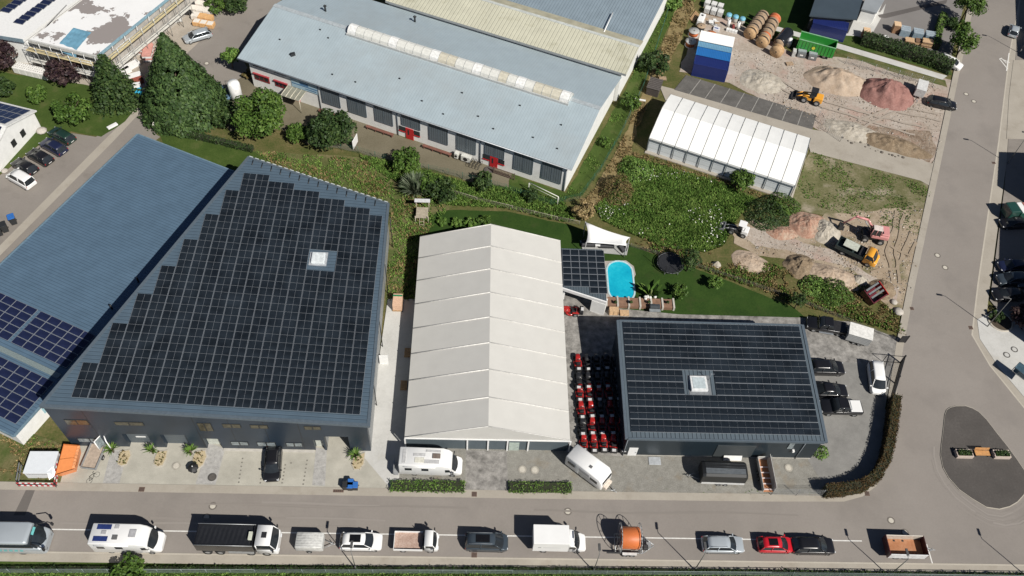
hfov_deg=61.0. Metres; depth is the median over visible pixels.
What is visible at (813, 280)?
bramble
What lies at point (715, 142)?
marquee
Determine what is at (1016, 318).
copper tree
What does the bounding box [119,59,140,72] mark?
board stack
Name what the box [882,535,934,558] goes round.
tipper trailer
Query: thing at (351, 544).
street lamp
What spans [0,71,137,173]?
garden grass
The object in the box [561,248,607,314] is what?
carport
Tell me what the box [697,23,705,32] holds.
cable drum
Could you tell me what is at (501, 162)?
side window
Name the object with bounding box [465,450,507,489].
cobbled drive
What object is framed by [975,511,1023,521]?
tyre mark
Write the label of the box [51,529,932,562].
lane marking
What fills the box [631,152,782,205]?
marquee grass
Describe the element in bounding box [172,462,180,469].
manhole cover
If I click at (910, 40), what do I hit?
timber pile
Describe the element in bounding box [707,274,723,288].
sapling
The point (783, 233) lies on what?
spoil heap
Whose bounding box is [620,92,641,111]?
bush
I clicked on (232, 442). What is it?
window
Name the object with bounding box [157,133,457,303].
bank grass
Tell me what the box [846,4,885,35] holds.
concrete pad
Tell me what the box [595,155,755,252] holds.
meadow weeds
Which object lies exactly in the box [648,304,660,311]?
barbecue
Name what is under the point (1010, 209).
box truck
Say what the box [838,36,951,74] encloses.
hedge strip
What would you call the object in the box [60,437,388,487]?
forecourt
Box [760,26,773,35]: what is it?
cable drum
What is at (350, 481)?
wheelie bin
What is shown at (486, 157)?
side window
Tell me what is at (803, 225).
spoil heap
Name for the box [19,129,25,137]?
window
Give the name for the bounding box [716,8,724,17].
bulk container
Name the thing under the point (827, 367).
parked suv
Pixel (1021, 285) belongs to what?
parked car
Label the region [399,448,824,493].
gravel yard
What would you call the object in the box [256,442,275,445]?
window
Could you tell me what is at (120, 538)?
motorhome
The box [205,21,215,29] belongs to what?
brick pallet
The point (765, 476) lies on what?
skip trailer
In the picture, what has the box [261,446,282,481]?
parked coupe
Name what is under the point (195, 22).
brick pallet
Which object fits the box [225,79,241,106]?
upright tank
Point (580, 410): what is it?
riding mower
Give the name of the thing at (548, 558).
kerb
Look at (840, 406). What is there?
pickup truck
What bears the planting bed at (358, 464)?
on the forecourt
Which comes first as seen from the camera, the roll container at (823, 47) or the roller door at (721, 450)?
the roller door at (721, 450)
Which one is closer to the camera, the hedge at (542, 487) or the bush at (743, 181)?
the hedge at (542, 487)
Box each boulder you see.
[36,127,46,134]
[711,261,720,267]
[890,299,897,304]
[893,307,903,315]
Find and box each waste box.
[797,49,806,57]
[808,51,817,60]
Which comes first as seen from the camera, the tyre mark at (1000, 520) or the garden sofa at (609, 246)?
the tyre mark at (1000, 520)
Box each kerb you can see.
[47,551,1023,565]
[940,406,1023,509]
[971,0,1023,407]
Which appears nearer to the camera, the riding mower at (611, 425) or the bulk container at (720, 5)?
the riding mower at (611, 425)
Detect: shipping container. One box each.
[691,55,729,81]
[693,46,730,62]
[695,41,731,53]
[809,19,848,41]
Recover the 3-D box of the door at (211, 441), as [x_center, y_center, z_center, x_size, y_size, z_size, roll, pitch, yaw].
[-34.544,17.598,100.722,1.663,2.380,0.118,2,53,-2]
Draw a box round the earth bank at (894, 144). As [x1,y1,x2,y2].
[866,132,932,158]
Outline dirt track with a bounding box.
[746,228,898,299]
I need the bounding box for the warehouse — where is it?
[39,156,392,452]
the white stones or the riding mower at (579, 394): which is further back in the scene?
the white stones
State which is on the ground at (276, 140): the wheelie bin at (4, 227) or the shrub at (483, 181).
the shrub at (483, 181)
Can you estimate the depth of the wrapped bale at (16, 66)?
137.58 m
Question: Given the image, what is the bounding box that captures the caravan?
[565,444,616,492]
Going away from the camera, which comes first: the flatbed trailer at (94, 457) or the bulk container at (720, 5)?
the flatbed trailer at (94, 457)
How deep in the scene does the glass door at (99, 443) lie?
99.15 m
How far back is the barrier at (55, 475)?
97.55 m
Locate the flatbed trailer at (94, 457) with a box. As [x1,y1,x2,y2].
[80,443,106,469]
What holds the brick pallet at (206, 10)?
on the yard asphalt
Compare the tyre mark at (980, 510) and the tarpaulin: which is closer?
the tyre mark at (980, 510)
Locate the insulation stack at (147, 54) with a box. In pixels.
[141,43,154,61]
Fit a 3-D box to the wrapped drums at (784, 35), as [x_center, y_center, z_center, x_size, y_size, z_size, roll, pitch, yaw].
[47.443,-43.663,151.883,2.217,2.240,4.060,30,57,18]
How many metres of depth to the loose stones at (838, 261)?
123.91 m
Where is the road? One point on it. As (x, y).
(946, 364)
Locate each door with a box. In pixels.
[94,436,110,449]
[126,434,151,442]
[164,435,188,442]
[207,439,220,443]
[315,440,323,445]
[379,355,388,363]
[406,128,413,140]
[490,156,497,168]
[509,442,518,449]
[627,448,637,455]
[712,445,756,457]
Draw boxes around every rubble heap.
[731,250,770,274]
[823,119,874,142]
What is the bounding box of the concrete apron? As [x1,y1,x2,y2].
[977,309,1023,395]
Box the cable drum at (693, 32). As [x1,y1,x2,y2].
[688,27,699,37]
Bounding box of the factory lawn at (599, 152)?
[509,6,674,202]
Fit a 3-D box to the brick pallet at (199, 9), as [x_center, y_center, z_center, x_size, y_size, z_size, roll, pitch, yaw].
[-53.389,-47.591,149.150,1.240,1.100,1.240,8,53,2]
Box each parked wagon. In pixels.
[47,127,76,145]
[182,26,212,43]
[700,533,744,553]
[790,535,835,555]
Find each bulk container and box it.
[703,0,710,7]
[703,5,711,14]
[710,0,717,8]
[710,6,717,16]
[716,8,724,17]
[717,2,723,10]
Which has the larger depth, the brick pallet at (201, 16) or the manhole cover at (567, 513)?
the brick pallet at (201, 16)
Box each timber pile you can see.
[904,37,915,43]
[914,38,922,45]
[921,38,933,48]
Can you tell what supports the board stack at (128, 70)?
on the building site ground at (179, 32)
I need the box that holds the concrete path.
[776,27,945,78]
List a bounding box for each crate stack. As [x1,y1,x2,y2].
[861,27,870,37]
[891,21,901,33]
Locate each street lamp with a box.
[350,541,355,568]
[593,543,600,570]
[695,542,706,569]
[891,548,908,573]
[987,296,1010,326]
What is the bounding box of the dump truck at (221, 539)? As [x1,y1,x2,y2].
[193,523,281,555]
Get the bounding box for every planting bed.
[116,449,130,466]
[153,450,167,466]
[192,450,206,469]
[351,452,364,469]
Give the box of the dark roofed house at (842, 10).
[806,0,861,32]
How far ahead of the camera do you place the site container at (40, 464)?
97.67 m
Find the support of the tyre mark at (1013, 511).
on the road
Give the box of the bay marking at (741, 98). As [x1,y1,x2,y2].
[690,79,802,124]
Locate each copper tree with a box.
[0,39,17,70]
[43,53,82,85]
[1009,303,1023,329]
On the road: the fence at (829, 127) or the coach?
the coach
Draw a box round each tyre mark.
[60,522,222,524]
[150,516,329,520]
[175,524,355,527]
[932,460,1017,524]
[933,446,1003,520]
[948,485,1015,520]
[949,484,1013,518]
[950,482,1010,512]
[957,506,1023,528]
[961,496,1012,516]
[975,501,1023,514]
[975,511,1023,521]
[975,515,1023,526]
[993,520,1023,525]
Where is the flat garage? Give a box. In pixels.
[857,0,883,23]
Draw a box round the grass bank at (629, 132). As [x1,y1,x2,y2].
[583,0,694,210]
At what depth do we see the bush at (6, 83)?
133.54 m
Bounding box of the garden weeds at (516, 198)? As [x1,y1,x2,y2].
[360,154,575,221]
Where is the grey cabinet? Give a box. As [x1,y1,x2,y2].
[791,48,796,56]
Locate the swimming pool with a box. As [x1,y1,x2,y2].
[606,260,635,297]
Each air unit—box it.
[454,151,458,158]
[461,153,471,162]
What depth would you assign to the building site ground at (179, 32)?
144.24 m
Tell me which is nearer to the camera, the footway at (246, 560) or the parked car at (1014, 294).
the footway at (246, 560)
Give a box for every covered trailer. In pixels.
[295,532,334,552]
[686,461,747,485]
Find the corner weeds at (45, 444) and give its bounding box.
[8,435,60,479]
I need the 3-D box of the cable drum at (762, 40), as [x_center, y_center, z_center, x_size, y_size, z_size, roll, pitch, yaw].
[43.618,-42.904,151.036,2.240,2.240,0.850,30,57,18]
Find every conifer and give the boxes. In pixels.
[90,53,141,119]
[137,32,230,138]
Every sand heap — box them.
[740,69,785,93]
[860,78,913,110]
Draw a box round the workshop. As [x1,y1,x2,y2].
[612,320,827,458]
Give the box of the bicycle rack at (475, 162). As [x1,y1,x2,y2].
[468,158,482,168]
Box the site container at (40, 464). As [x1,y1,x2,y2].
[23,451,59,479]
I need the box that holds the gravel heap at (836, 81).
[803,65,865,96]
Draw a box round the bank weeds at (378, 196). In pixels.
[257,150,445,299]
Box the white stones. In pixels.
[644,295,656,299]
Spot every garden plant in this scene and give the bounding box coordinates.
[437,217,446,226]
[451,217,462,228]
[463,216,476,227]
[476,215,490,224]
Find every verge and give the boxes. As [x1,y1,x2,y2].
[0,433,62,482]
[0,561,858,575]
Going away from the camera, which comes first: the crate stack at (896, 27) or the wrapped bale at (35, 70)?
the wrapped bale at (35, 70)
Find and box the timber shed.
[646,77,663,96]
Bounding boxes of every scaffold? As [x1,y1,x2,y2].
[22,42,95,85]
[99,0,192,73]
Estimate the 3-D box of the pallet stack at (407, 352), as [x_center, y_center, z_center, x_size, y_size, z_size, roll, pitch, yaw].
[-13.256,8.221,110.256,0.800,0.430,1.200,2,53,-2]
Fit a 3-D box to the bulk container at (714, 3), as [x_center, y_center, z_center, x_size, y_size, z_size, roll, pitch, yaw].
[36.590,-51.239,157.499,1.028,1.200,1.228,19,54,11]
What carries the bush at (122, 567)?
on the verge at (10, 563)
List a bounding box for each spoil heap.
[766,225,797,239]
[788,211,823,238]
[815,219,840,243]
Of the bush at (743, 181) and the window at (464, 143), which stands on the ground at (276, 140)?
the bush at (743, 181)
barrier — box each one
[15,462,22,482]
[15,482,55,486]
[54,460,58,485]
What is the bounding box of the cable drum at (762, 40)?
[756,34,769,47]
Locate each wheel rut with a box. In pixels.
[757,67,922,126]
[780,86,914,134]
[858,107,937,120]
[864,111,941,126]
[871,230,912,272]
[885,210,897,280]
[890,242,916,255]
[894,213,905,283]
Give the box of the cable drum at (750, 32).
[743,26,757,39]
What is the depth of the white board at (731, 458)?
103.48 m
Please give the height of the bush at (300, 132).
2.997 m
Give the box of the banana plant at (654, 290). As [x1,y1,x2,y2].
[637,280,663,297]
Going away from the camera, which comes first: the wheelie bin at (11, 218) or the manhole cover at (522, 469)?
the manhole cover at (522, 469)
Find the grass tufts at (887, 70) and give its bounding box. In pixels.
[845,57,934,85]
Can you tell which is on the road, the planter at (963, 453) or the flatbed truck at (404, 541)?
the flatbed truck at (404, 541)
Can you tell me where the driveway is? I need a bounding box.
[661,86,934,184]
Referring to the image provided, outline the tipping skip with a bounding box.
[860,281,888,305]
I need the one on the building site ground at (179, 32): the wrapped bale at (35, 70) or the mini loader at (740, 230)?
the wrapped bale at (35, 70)
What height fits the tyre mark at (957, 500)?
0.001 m
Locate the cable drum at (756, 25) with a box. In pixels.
[747,22,760,32]
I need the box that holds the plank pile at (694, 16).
[690,11,698,21]
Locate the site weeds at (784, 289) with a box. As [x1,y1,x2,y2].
[643,238,905,331]
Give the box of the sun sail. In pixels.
[582,222,629,257]
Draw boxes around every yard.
[224,76,510,186]
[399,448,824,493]
[563,292,896,455]
[679,12,951,162]
[808,362,892,484]
[858,0,963,54]
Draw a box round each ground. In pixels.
[0,0,1005,563]
[25,0,206,99]
[861,124,935,161]
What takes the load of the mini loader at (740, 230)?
on the site dirt
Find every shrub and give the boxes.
[240,68,251,78]
[391,146,420,173]
[416,171,438,194]
[424,176,456,203]
[472,171,491,191]
[523,186,538,202]
[599,136,609,147]
[665,0,683,10]
[671,282,688,300]
[943,16,959,28]
[954,19,970,32]
[988,309,1005,322]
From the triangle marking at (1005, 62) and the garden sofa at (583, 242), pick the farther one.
the triangle marking at (1005, 62)
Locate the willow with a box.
[400,171,428,197]
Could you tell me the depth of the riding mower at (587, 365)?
110.06 m
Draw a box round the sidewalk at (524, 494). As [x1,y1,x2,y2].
[0,4,971,501]
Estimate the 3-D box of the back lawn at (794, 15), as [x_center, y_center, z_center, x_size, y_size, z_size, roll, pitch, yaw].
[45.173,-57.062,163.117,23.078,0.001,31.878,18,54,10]
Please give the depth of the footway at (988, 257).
128.14 m
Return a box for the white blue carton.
[713,26,719,31]
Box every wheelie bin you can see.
[0,220,8,232]
[6,213,17,224]
[342,481,347,489]
[347,478,353,484]
[347,482,352,490]
[352,481,357,490]
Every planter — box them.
[954,449,973,458]
[991,450,1011,458]
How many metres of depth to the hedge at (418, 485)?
99.18 m
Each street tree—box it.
[949,28,981,56]
[953,0,987,22]
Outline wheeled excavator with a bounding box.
[838,215,889,245]
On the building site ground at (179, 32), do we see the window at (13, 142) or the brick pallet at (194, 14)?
the brick pallet at (194, 14)
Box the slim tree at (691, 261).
[680,248,701,271]
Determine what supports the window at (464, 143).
in the factory
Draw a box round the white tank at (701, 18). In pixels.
[696,13,705,25]
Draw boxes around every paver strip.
[103,450,123,482]
[196,444,223,484]
[312,448,326,485]
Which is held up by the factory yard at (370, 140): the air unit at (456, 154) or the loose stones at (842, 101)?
the air unit at (456, 154)
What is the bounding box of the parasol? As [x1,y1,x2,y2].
[188,463,197,473]
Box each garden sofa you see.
[581,239,594,246]
[599,243,613,248]
[618,245,626,252]
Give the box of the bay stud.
[238,458,307,484]
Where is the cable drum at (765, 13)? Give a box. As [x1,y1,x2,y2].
[756,10,768,19]
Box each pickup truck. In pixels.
[805,315,846,336]
[820,397,863,416]
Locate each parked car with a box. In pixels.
[991,287,1023,302]
[995,271,1023,286]
[997,258,1023,272]
[998,216,1023,229]
[1016,283,1023,289]
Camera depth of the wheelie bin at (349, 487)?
98.30 m
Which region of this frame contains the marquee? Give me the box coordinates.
[645,94,810,200]
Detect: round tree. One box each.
[230,87,287,139]
[305,107,357,150]
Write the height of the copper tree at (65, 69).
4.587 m
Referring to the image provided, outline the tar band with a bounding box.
[878,0,946,17]
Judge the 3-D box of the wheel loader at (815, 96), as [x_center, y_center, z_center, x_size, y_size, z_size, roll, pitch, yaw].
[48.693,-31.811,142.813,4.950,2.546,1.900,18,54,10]
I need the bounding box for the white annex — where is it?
[0,0,81,64]
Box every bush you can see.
[0,76,15,95]
[25,84,46,103]
[109,551,146,575]
[203,0,231,14]
[210,99,237,128]
[286,122,309,143]
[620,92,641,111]
[729,168,755,191]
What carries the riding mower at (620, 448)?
on the yard at (589, 332)
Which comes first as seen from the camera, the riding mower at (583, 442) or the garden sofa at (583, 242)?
the riding mower at (583, 442)
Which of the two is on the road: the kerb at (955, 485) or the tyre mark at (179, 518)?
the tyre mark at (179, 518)
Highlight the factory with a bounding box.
[237,0,621,191]
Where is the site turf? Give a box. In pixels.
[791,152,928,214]
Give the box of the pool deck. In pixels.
[605,260,635,296]
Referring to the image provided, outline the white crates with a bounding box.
[726,27,737,33]
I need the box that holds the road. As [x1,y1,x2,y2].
[0,0,1023,563]
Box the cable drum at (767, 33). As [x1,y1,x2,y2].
[758,30,771,39]
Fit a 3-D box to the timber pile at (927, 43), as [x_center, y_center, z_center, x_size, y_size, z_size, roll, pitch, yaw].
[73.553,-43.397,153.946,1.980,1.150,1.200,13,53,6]
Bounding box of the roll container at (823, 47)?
[796,31,837,58]
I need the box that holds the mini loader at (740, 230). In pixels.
[718,220,749,238]
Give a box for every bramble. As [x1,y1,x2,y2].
[743,195,789,230]
[766,192,800,216]
[798,274,828,298]
[812,277,855,307]
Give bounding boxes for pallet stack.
[392,294,402,311]
[400,380,406,389]
[404,348,410,356]
[609,307,618,315]
[619,310,628,315]
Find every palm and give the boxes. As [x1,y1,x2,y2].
[102,442,117,455]
[143,443,157,453]
[183,444,197,456]
[346,447,362,461]
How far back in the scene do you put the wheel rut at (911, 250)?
125.03 m
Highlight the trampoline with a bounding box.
[656,246,684,274]
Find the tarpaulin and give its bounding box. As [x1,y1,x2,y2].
[59,28,90,56]
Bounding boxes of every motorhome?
[87,523,165,553]
[398,447,462,476]
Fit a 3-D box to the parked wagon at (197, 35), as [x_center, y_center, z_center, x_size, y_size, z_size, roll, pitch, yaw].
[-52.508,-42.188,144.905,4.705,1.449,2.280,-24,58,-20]
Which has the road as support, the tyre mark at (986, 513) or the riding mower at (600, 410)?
the tyre mark at (986, 513)
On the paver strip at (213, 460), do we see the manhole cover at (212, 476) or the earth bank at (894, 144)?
the manhole cover at (212, 476)
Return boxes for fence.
[0,569,1023,575]
[306,139,579,204]
[444,187,579,224]
[579,7,668,197]
[630,243,898,340]
[771,489,825,495]
[818,111,842,140]
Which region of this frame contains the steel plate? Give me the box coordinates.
[648,457,660,464]
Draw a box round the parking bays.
[674,75,815,128]
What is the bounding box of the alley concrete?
[363,299,414,487]
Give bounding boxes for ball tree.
[220,47,239,67]
[789,291,807,308]
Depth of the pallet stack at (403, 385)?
107.20 m
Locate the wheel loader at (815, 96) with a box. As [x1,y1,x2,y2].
[791,87,823,106]
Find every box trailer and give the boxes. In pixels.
[842,322,873,345]
[913,79,928,102]
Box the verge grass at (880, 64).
[836,48,946,86]
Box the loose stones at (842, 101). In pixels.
[734,48,942,159]
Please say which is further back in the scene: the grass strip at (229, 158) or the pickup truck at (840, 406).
the grass strip at (229, 158)
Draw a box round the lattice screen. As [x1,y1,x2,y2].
[493,167,514,179]
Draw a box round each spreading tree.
[50,91,91,124]
[223,0,247,13]
[639,49,669,76]
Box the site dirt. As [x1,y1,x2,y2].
[733,205,924,310]
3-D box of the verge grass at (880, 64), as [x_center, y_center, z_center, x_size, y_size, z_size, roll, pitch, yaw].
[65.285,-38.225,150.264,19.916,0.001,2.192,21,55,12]
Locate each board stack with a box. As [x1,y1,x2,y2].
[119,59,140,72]
[122,66,131,74]
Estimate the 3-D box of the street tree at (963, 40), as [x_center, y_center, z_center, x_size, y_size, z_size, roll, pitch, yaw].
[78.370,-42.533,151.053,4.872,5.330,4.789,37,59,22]
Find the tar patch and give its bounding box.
[14,490,34,514]
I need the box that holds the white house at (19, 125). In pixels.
[0,102,40,170]
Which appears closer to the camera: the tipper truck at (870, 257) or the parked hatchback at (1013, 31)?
the tipper truck at (870, 257)
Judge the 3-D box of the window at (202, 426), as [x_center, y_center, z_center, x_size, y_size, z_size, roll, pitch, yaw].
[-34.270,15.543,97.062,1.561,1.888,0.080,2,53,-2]
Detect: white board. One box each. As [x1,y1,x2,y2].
[352,134,357,147]
[723,455,741,460]
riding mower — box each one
[564,306,583,316]
[573,353,582,371]
[574,371,582,389]
[575,384,583,402]
[576,401,585,419]
[577,418,586,436]
[579,435,588,450]
[582,354,591,371]
[583,371,592,389]
[584,383,593,402]
[586,401,595,418]
[587,417,596,435]
[588,434,598,453]
[592,353,601,371]
[593,371,601,389]
[594,383,603,401]
[595,400,605,418]
[597,417,606,435]
[598,434,608,452]
[601,353,610,370]
[602,370,611,388]
[603,383,613,401]
[605,400,615,418]
[607,417,616,435]
[608,434,617,453]
[618,436,627,453]
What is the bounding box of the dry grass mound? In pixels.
[571,197,595,220]
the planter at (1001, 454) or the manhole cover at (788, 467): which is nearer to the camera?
the manhole cover at (788, 467)
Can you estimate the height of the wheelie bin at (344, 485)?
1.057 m
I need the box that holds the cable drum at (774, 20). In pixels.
[765,17,778,26]
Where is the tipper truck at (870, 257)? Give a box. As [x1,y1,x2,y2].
[835,236,879,266]
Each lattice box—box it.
[898,25,910,36]
[911,27,923,38]
[923,30,935,39]
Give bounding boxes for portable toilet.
[131,82,143,98]
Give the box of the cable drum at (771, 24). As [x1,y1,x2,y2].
[763,21,776,31]
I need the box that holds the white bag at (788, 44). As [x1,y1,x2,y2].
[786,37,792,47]
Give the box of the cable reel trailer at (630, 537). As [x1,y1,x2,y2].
[607,522,653,556]
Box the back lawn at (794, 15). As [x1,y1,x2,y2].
[701,0,812,46]
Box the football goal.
[528,182,559,203]
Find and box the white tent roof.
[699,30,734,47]
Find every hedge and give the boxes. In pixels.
[0,564,1023,575]
[166,130,253,152]
[389,479,465,493]
[508,480,572,494]
[821,392,902,498]
[859,31,956,75]
[932,10,947,49]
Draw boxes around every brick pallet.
[189,5,197,11]
[190,11,199,19]
[192,18,200,26]
[195,0,203,5]
[196,6,204,12]
[197,13,206,19]
[199,19,207,27]
[203,7,212,13]
[204,14,213,20]
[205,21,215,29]
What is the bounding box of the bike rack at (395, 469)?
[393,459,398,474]
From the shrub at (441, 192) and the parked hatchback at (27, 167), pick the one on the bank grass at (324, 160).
the shrub at (441, 192)
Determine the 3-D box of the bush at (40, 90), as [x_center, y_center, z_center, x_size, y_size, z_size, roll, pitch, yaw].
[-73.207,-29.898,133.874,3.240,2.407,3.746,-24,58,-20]
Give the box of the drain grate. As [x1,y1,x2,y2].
[138,487,144,491]
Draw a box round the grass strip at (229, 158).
[160,133,267,170]
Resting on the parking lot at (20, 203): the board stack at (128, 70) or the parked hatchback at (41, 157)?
the parked hatchback at (41, 157)
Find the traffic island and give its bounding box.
[941,406,1023,508]
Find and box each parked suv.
[339,530,382,551]
[811,358,845,376]
[927,94,956,110]
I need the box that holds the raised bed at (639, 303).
[606,296,674,310]
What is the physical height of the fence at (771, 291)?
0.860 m
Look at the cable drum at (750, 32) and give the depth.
151.91 m
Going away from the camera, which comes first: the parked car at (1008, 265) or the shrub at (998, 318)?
the shrub at (998, 318)
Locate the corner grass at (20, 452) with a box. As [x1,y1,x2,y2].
[0,435,61,479]
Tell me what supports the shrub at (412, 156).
on the bank grass at (324, 160)
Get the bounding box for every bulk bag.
[725,12,731,20]
[732,14,738,22]
[739,16,745,24]
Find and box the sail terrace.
[580,241,628,254]
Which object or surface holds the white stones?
on the raised bed at (639, 303)
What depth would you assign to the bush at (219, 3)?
148.26 m
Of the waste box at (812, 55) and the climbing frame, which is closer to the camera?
the climbing frame
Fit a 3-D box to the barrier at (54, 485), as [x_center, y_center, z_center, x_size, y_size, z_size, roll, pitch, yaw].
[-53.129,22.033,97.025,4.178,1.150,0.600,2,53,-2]
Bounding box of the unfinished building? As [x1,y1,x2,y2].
[28,0,204,76]
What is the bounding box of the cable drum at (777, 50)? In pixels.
[770,43,784,57]
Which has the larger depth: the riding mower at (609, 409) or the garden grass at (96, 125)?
the garden grass at (96, 125)
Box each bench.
[365,125,393,136]
[422,144,451,156]
[973,447,990,456]
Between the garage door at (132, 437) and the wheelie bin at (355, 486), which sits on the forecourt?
the wheelie bin at (355, 486)
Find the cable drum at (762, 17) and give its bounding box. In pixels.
[753,14,765,25]
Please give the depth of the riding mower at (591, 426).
104.77 m
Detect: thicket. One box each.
[599,173,634,206]
[617,157,654,185]
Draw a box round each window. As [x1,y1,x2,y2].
[10,139,16,147]
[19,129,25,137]
[63,419,89,424]
[77,438,96,441]
[114,422,144,425]
[196,423,213,430]
[222,424,240,427]
[230,441,248,444]
[250,425,268,428]
[252,72,269,83]
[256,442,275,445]
[273,79,287,88]
[286,443,302,446]
[304,426,321,429]
[320,87,340,107]
[347,96,366,117]
[374,105,392,126]
[399,125,405,132]
[401,114,419,130]
[414,130,419,137]
[428,123,447,145]
[456,133,475,154]
[482,154,489,160]
[485,142,504,159]
[498,159,504,165]
[513,152,533,174]
[541,162,562,183]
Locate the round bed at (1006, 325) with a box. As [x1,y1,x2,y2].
[987,311,1013,331]
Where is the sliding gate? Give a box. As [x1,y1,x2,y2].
[882,355,906,397]
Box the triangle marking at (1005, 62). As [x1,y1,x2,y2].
[999,53,1009,70]
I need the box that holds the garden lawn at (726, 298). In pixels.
[416,210,804,317]
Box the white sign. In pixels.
[107,122,117,129]
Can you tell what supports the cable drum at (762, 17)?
on the back lawn at (794, 15)
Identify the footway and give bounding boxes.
[0,553,1023,573]
[973,0,1023,405]
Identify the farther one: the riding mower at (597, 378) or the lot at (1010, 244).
the lot at (1010, 244)
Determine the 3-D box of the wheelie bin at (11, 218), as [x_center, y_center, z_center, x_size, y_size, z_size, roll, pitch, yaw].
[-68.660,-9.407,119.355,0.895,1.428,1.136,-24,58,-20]
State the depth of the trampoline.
120.58 m
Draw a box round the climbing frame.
[414,199,429,226]
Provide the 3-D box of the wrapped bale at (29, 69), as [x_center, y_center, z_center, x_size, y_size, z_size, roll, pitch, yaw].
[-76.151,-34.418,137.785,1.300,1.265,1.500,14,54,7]
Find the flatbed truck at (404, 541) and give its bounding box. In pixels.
[393,527,438,552]
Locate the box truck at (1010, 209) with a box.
[1001,202,1023,217]
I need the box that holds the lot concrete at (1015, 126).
[1007,60,1023,138]
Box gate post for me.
[898,336,909,342]
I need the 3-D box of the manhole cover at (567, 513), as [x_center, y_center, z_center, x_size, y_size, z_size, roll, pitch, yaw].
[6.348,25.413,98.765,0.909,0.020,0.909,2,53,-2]
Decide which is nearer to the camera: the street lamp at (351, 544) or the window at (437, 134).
the street lamp at (351, 544)
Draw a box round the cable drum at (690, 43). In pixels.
[685,37,696,48]
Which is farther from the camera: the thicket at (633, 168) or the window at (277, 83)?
the window at (277, 83)
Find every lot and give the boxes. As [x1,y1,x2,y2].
[0,91,163,262]
[990,0,1023,318]
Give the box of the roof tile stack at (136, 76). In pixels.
[127,71,144,83]
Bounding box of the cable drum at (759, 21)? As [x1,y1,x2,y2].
[750,18,763,28]
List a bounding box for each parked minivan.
[6,167,36,189]
[465,531,507,552]
[866,360,887,394]
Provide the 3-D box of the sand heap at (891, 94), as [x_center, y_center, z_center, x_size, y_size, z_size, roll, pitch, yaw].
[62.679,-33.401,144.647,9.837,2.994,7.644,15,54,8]
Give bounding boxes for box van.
[532,524,585,552]
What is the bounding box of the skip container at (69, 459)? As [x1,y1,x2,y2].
[55,444,80,475]
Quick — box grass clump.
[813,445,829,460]
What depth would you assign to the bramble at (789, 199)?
128.43 m
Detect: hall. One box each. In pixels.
[0,134,234,444]
[385,0,666,100]
[404,224,571,451]
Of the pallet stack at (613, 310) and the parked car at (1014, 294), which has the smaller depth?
the pallet stack at (613, 310)
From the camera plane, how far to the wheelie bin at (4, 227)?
118.04 m
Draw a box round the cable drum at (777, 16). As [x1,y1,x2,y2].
[768,13,780,22]
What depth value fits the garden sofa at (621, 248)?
122.07 m
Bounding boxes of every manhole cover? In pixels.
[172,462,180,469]
[202,513,210,520]
[208,473,216,480]
[209,502,216,509]
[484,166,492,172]
[518,466,526,472]
[531,466,538,473]
[564,508,571,514]
[784,464,792,471]
[887,517,894,523]
[901,529,908,534]
[1003,352,1009,357]
[1011,346,1017,351]
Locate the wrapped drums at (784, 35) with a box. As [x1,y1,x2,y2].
[773,27,793,46]
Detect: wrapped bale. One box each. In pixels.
[12,62,22,73]
[18,63,28,75]
[25,65,35,76]
[31,66,41,78]
[38,68,51,79]
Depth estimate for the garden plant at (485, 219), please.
123.46 m
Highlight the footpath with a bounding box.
[0,108,139,254]
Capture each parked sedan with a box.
[218,83,230,100]
[816,381,848,397]
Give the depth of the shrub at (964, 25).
156.08 m
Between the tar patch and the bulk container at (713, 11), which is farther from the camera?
the bulk container at (713, 11)
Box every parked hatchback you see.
[10,157,39,175]
[25,147,54,166]
[39,137,68,156]
[756,534,792,553]
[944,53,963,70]
[1006,24,1020,38]
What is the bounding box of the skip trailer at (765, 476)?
[756,454,776,491]
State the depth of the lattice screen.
129.31 m
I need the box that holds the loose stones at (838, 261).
[744,208,921,300]
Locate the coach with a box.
[0,521,53,553]
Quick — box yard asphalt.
[163,0,280,117]
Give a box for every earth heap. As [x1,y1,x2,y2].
[782,254,813,278]
[808,262,860,290]
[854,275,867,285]
[869,279,895,299]
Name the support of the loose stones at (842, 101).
on the dirt yard at (745, 47)
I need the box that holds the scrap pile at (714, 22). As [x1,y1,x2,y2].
[705,18,719,25]
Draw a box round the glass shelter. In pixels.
[1011,362,1023,378]

